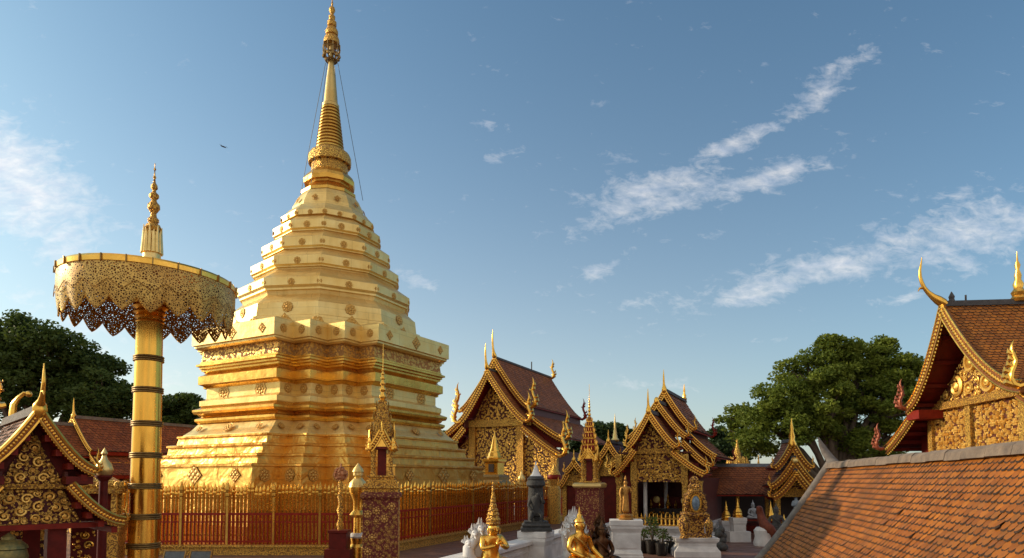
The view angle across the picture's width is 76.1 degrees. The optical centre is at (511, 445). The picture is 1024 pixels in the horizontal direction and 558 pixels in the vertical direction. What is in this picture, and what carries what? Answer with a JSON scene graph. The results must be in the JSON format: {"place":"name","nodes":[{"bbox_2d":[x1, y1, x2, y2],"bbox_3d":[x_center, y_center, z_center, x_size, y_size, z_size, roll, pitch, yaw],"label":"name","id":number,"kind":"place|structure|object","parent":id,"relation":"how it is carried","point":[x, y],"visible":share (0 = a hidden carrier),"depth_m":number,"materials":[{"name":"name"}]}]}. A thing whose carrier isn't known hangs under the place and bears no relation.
{"place":"outdoors","nodes":[
{"label":"outdoors","id":0,"kind":"place"},
{"bbox_2d":[66,517,762,557],"bbox_3d":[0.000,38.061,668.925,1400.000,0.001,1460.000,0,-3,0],"label":"ground","id":1,"kind":"structure","parent":0,"point":[742,550],"depth_m":27.39,"materials":[{"name":"stone"}]},
{"bbox_2d":[0,363,130,557],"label":"carved pavilion","id":2,"kind":"structure","parent":1,"relation":"on","point":[47,469],"depth_m":13.47,"materials":[{"name":"gold"},{"name":"dark red paint"},{"name":"brown clay tile"}]},
{"bbox_2d":[0,533,28,557],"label":"lidded urn","id":3,"kind":"object","parent":2,"relation":"on","point":[11,546],"visible":1,"depth_m":12.78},
{"bbox_2d":[70,528,96,557],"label":"carved screen","id":4,"kind":"object","parent":2,"relation":"on","point":[83,542],"visible":1,"depth_m":15.35,"materials":[{"name":"red paint"}]},
{"bbox_2d":[0,309,133,430],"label":"broadleaf tree","id":5,"kind":"object","parent":1,"relation":"on","point":[81,374],"visible":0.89,"depth_m":50.62,"materials":[{"name":"green plant"}]},
{"bbox_2d":[95,448,113,557],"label":"lotus post","id":6,"kind":"object","parent":1,"relation":"on","point":[104,476],"visible":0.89,"depth_m":16.87,"materials":[{"name":"red paint"}]},
{"bbox_2d":[80,477,128,557],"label":"gilded shrine","id":7,"kind":"object","parent":1,"relation":"on","point":[117,489],"visible":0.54,"depth_m":19.15,"materials":[{"name":"red paint"}]},
{"bbox_2d":[54,400,196,533],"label":"cloister","id":8,"kind":"structure","parent":1,"relation":"on","point":[85,436],"depth_m":37.92,"materials":[{"name":"brown tile"}]},
{"bbox_2d":[53,167,237,557],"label":"ceremonial parasol","id":9,"kind":"object","parent":1,"relation":"on","point":[151,287],"visible":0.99,"depth_m":19.66,"materials":[{"name":"gold metal"}]},
{"bbox_2d":[162,550,186,557],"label":"information board","id":10,"kind":"object","parent":1,"relation":"on","point":[174,553],"visible":1,"depth_m":22.40,"materials":[{"name":"stone"}]},
{"bbox_2d":[162,392,205,424],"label":"broadleaf tree","id":11,"kind":"object","parent":1,"relation":"on","point":[177,408],"visible":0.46,"depth_m":61.31,"materials":[{"name":"green plant"}]},
{"bbox_2d":[189,550,212,557],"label":"information board","id":12,"kind":"object","parent":1,"relation":"on","point":[200,553],"visible":1,"depth_m":22.40,"materials":[{"name":"stone"}]},
{"bbox_2d":[122,482,362,554],"bbox_3d":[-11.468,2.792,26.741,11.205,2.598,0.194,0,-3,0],"label":"gold fence","id":13,"kind":"object","parent":1,"relation":"on","point":[193,504],"visible":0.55,"depth_m":26.73,"materials":[{"name":"gold metal"}]},
{"bbox_2d":[161,0,485,526],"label":"golden stupa","id":14,"kind":"object","parent":1,"relation":"on","point":[290,367],"visible":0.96,"depth_m":33.28,"materials":[{"name":"gold metal"}]},
{"bbox_2d":[162,520,462,543],"bbox_3d":[-10.836,4.500,37.816,17.334,0.930,17.334,-2,-3,29],"label":"orange cloth","id":15,"kind":"object","parent":14,"relation":"attached to","point":[284,533],"visible":0.02,"depth_m":29.37,"materials":[{"name":"orange fabric"}]},
{"bbox_2d":[324,463,353,557],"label":"flower standard","id":16,"kind":"object","parent":1,"relation":"on","point":[339,541],"visible":1,"depth_m":20.64,"materials":[{"name":"red paint"}]},
{"bbox_2d":[348,463,365,557],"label":"lotus ornament","id":17,"kind":"object","parent":1,"relation":"on","point":[356,483],"visible":0.85,"depth_m":21.25,"materials":[{"name":"gold metal"}]},
{"bbox_2d":[360,482,401,557],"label":"mosaic pedestal","id":18,"kind":"object","parent":1,"relation":"on","point":[381,522],"visible":1,"depth_m":19.39,"materials":[{"name":"brown tile"}]},
{"bbox_2d":[365,344,397,481],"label":"spired pavilion","id":19,"kind":"structure","parent":18,"relation":"on","point":[383,433],"depth_m":19.80,"materials":[{"name":"red paint"}]},
{"bbox_2d":[398,480,562,550],"bbox_3d":[-0.635,3.396,38.714,0.194,2.649,26.769,-1,-3,23],"label":"gold fence","id":20,"kind":"object","parent":1,"relation":"on","point":[438,496],"visible":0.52,"depth_m":33.67,"materials":[{"name":"gold metal"}]},
{"bbox_2d":[483,430,510,486],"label":"shrine","id":21,"kind":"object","parent":1,"relation":"on","point":[494,461],"visible":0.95,"depth_m":45.57,"materials":[{"name":"gold metal"}]},
{"bbox_2d":[441,529,562,557],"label":"balustrade","id":22,"kind":"object","parent":1,"relation":"on","point":[518,549],"visible":0.29,"depth_m":19.03,"materials":[{"name":"white paint"}]},
{"bbox_2d":[461,517,488,557],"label":"white naga","id":23,"kind":"object","parent":22,"relation":"on","point":[471,548],"visible":0.67,"depth_m":15.55,"materials":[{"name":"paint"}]},
{"bbox_2d":[477,480,509,557],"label":"crowned statue","id":24,"kind":"object","parent":22,"relation":"on","point":[492,541],"visible":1,"depth_m":15.30,"materials":[{"name":"gold metal"}]},
{"bbox_2d":[518,470,524,486],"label":"gilded bud","id":25,"kind":"object","parent":1,"relation":"on","point":[521,477],"visible":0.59,"depth_m":44.77,"materials":[{"name":"gold metal"}]},
{"bbox_2d":[444,331,613,514],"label":"temple hall","id":26,"kind":"structure","parent":1,"relation":"on","point":[512,404],"depth_m":56.22,"materials":[{"name":"gold metal"}]},
{"bbox_2d":[517,530,553,557],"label":"pier","id":27,"kind":"structure","parent":1,"relation":"on","point":[541,546],"depth_m":19.48,"materials":[{"name":"white paint"}]},
{"bbox_2d":[521,461,551,531],"bbox_3d":[0.729,1.533,19.947,0.920,2.114,0.920,0,-3,0],"label":"stone statue","id":28,"kind":"object","parent":27,"relation":"on","point":[535,521],"visible":1,"depth_m":19.75,"materials":[{"name":"grey stone"}]},
{"bbox_2d":[547,463,560,523],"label":"gilded lotus post","id":29,"kind":"object","parent":1,"relation":"on","point":[554,501],"visible":0.94,"depth_m":44.52,"materials":[{"name":"gold paint"}]},
{"bbox_2d":[557,451,580,523],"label":"pavilion","id":30,"kind":"structure","parent":1,"relation":"on","point":[572,474],"depth_m":41.34,"materials":[{"name":"gold metal"}]},
{"bbox_2d":[572,390,606,546],"bbox_3d":[3.561,0.875,29.995,1.333,7.392,1.333,-1,-3,20],"label":"spire shrine","id":31,"kind":"object","parent":1,"relation":"on","point":[589,487],"visible":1,"depth_m":29.58,"materials":[{"name":"tile"}]},
{"bbox_2d":[559,420,632,452],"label":"broadleaf tree","id":32,"kind":"object","parent":1,"relation":"on","point":[601,428],"visible":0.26,"depth_m":76.59,"materials":[{"name":"green plant"}]},
{"bbox_2d":[598,417,624,522],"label":"pavilion","id":33,"kind":"structure","parent":1,"relation":"on","point":[612,447],"depth_m":39.37,"materials":[{"name":"gold tile"}]},
{"bbox_2d":[609,519,643,557],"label":"white pedestal","id":34,"kind":"object","parent":1,"relation":"on","point":[626,538],"visible":0.86,"depth_m":24.29,"materials":[{"name":"paint"}]},
{"bbox_2d":[618,475,633,519],"bbox_3d":[4.328,1.985,24.930,0.608,1.684,0.593,1,-3,-10],"label":"standing buddha","id":35,"kind":"object","parent":34,"relation":"on","point":[624,506],"visible":1,"depth_m":24.84,"materials":[{"name":"gold metal"}]},
{"bbox_2d":[641,529,649,552],"bbox_3d":[5.362,3.896,26.816,0.586,1.025,0.581,1,-3,-25],"label":"potted plant","id":36,"kind":"object","parent":1,"relation":"on","point":[643,547],"visible":0.58,"depth_m":26.63,"materials":[{"name":"green plant"}]},
{"bbox_2d":[645,516,659,554],"bbox_3d":[5.676,3.625,26.436,0.636,1.526,0.649,0,-3,0],"label":"potted plant","id":37,"kind":"object","parent":1,"relation":"on","point":[650,547],"visible":0.94,"depth_m":26.31,"materials":[{"name":"green plant"}]},
{"bbox_2d":[654,528,669,555],"bbox_3d":[5.924,3.805,25.844,0.592,1.105,0.605,-3,-4,42],"label":"potted plant","id":38,"kind":"object","parent":1,"relation":"on","point":[661,548],"visible":1,"depth_m":25.69,"materials":[{"name":"green plant"}]},
{"bbox_2d":[663,535,674,552],"bbox_3d":[6.453,4.037,26.839,0.574,0.746,0.618,3,-4,-45],"label":"potted plant","id":39,"kind":"object","parent":1,"relation":"on","point":[671,543],"visible":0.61,"depth_m":26.62,"materials":[{"name":"green plant"}]},
{"bbox_2d":[604,369,736,541],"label":"shrine hall","id":40,"kind":"structure","parent":1,"relation":"on","point":[651,460],"depth_m":32.30,"materials":[{"name":"gold metal"}]},
{"bbox_2d":[647,494,681,521],"bbox_3d":[8.216,3.221,34.392,2.400,1.466,1.374,-1,-3,26],"label":"altar","id":41,"kind":"object","parent":40,"relation":"in","point":[673,505],"visible":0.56,"depth_m":34.13,"materials":[{"name":"gold paint"}]},
{"bbox_2d":[671,476,720,557],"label":"oval shrine","id":42,"kind":"object","parent":1,"relation":"on","point":[697,543],"visible":1,"depth_m":25.56,"materials":[{"name":"white paint"}]},
{"bbox_2d":[678,513,689,538],"bbox_3d":[6.648,3.083,25.273,0.480,0.988,0.480,0,-3,0],"label":"gilded urn","id":43,"kind":"object","parent":42,"relation":"on","point":[684,523],"visible":1,"depth_m":25.12,"materials":[{"name":"gold metal"}]},
{"bbox_2d":[704,517,712,537],"bbox_3d":[7.602,3.154,25.270,0.339,0.790,0.339,0,-3,0],"label":"gilded urn","id":44,"kind":"object","parent":42,"relation":"on","point":[708,523],"visible":1,"depth_m":25.15,"materials":[{"name":"gold metal"}]},
{"bbox_2d":[714,526,727,550],"bbox_3d":[8.851,3.952,27.832,0.613,1.060,0.707,0,-3,0],"label":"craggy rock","id":45,"kind":"object","parent":1,"relation":"on","point":[721,535],"visible":0.75,"depth_m":27.64,"materials":[{"name":"stone"}]},
{"bbox_2d":[714,520,729,530],"bbox_3d":[10.915,4.292,33.419,0.949,0.927,0.828,0,-3,0],"label":"white pedestal","id":46,"kind":"object","parent":1,"relation":"on","point":[725,525],"visible":0.28,"depth_m":33.05,"materials":[{"name":"paint"}]},
{"bbox_2d":[721,504,730,520],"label":"chedi","id":47,"kind":"structure","parent":46,"relation":"on","point":[726,515],"depth_m":33.23,"materials":[{"name":"gold metal"}]},
{"bbox_2d":[707,424,753,463],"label":"broadleaf tree","id":48,"kind":"object","parent":1,"relation":"on","point":[718,442],"visible":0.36,"depth_m":69.25,"materials":[{"name":"green plant"}]},
{"bbox_2d":[712,401,753,456],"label":"broadleaf tree","id":49,"kind":"object","parent":1,"relation":"on","point":[733,425],"visible":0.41,"depth_m":54.11,"materials":[{"name":"green plant"}]},
{"bbox_2d":[699,464,775,532],"bbox_3d":[13.845,3.044,38.493,5.472,3.950,3.918,0,-3,0],"label":"gallery","id":50,"kind":"object","parent":1,"relation":"on","point":[743,483],"visible":0.36,"depth_m":37.96,"materials":[{"name":"brown tile"}]},
{"bbox_2d":[724,517,750,541],"bbox_3d":[10.988,4.096,31.929,1.013,1.161,0.878,0,-3,0],"label":"white pedestal","id":51,"kind":"object","parent":1,"relation":"on","point":[737,532],"visible":0.96,"depth_m":31.52,"materials":[{"name":"paint"}]},
{"bbox_2d":[732,498,742,517],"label":"chedi","id":52,"kind":"structure","parent":51,"relation":"on","point":[737,512],"depth_m":31.74,"materials":[{"name":"gold metal"}]},
{"bbox_2d":[753,506,776,546],"bbox_3d":[11.493,3.655,29.788,0.869,1.819,1.010,2,-3,-30],"label":"red naga","id":53,"kind":"object","parent":1,"relation":"on","point":[765,531],"visible":0.93,"depth_m":29.53,"materials":[{"name":"white paint"}]},
{"bbox_2d":[767,501,773,522],"bbox_3d":[13.069,3.770,33.048,0.440,1.930,0.440,0,-3,0],"label":"gold ornament","id":54,"kind":"object","parent":1,"relation":"on","point":[770,513],"visible":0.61,"depth_m":32.99,"materials":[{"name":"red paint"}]},
{"bbox_2d":[768,504,784,529],"bbox_3d":[12.300,3.620,30.452,1.006,1.958,0.800,-1,-3,20],"label":"grey statue","id":55,"kind":"object","parent":1,"relation":"on","point":[776,518],"visible":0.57,"depth_m":30.36,"materials":[{"name":"white stone"}]},
{"bbox_2d":[762,418,815,518],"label":"gate pavilion","id":56,"kind":"structure","parent":1,"relation":"on","point":[789,481],"depth_m":35.37,"materials":[{"name":"gold metal"}]},
{"bbox_2d":[791,497,798,506],"bbox_3d":[15.269,3.818,35.148,0.600,2.053,0.600,-1,-3,10],"label":"robed statue","id":57,"kind":"object","parent":1,"relation":"on","point":[794,502],"visible":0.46,"depth_m":35.14,"materials":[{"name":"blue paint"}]},
{"bbox_2d":[732,333,924,478],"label":"broadleaf tree","id":58,"kind":"object","parent":1,"relation":"on","point":[837,363],"visible":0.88,"depth_m":49.11,"materials":[{"name":"green plant"}]},
{"bbox_2d":[871,252,1023,454],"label":"gabled hall","id":59,"kind":"structure","parent":1,"relation":"on","point":[968,390],"depth_m":22.01,"materials":[{"name":"gold ceramic"}]},
{"bbox_2d":[0,0,1023,466],"label":"sky","id":60,"kind":"structure","parent":0,"point":[621,193],"materials":[{"name":"blue"}]},
{"bbox_2d":[726,440,749,463],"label":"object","id":61,"kind":"structure","parent":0,"point":[739,459],"depth_m":43.78,"materials":[{"name":"gold metal"}]},
{"bbox_2d":[747,500,756,518],"bbox_3d":[12.612,3.334,34.170,0.765,1.014,0.385,0,-3,0],"label":"draped statue","id":62,"kind":"object","parent":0,"point":[752,513],"visible":0.91,"depth_m":34.16,"materials":[{"name":"grey stone"}]},
{"bbox_2d":[754,437,1023,557],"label":"gallery building","id":63,"kind":"structure","parent":0,"point":[967,502],"depth_m":10.47,"materials":[{"name":"orange tile"}]},
{"bbox_3d":[2.276,3.666,18.433,1.500,0.608,1.500,-1,-3,10],"label":"statue plinth","id":64,"kind":"object","parent":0,"visible":0},
{"bbox_2d":[559,507,588,557],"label":"naga canopy","id":65,"kind":"object","parent":64,"relation":"on","point":[569,529],"visible":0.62,"depth_m":18.77,"materials":[{"name":"white paint"}]},
{"bbox_2d":[567,507,603,557],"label":"seated buddha","id":66,"kind":"object","parent":64,"relation":"on","point":[579,539],"visible":1,"depth_m":18.17,"materials":[{"name":"gold metal"}]},
{"bbox_2d":[589,513,620,557],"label":"bronze statue","id":67,"kind":"object","parent":64,"relation":"on","point":[601,540],"visible":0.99,"depth_m":18.56,"materials":[{"name":"brown metal"}]}
]}

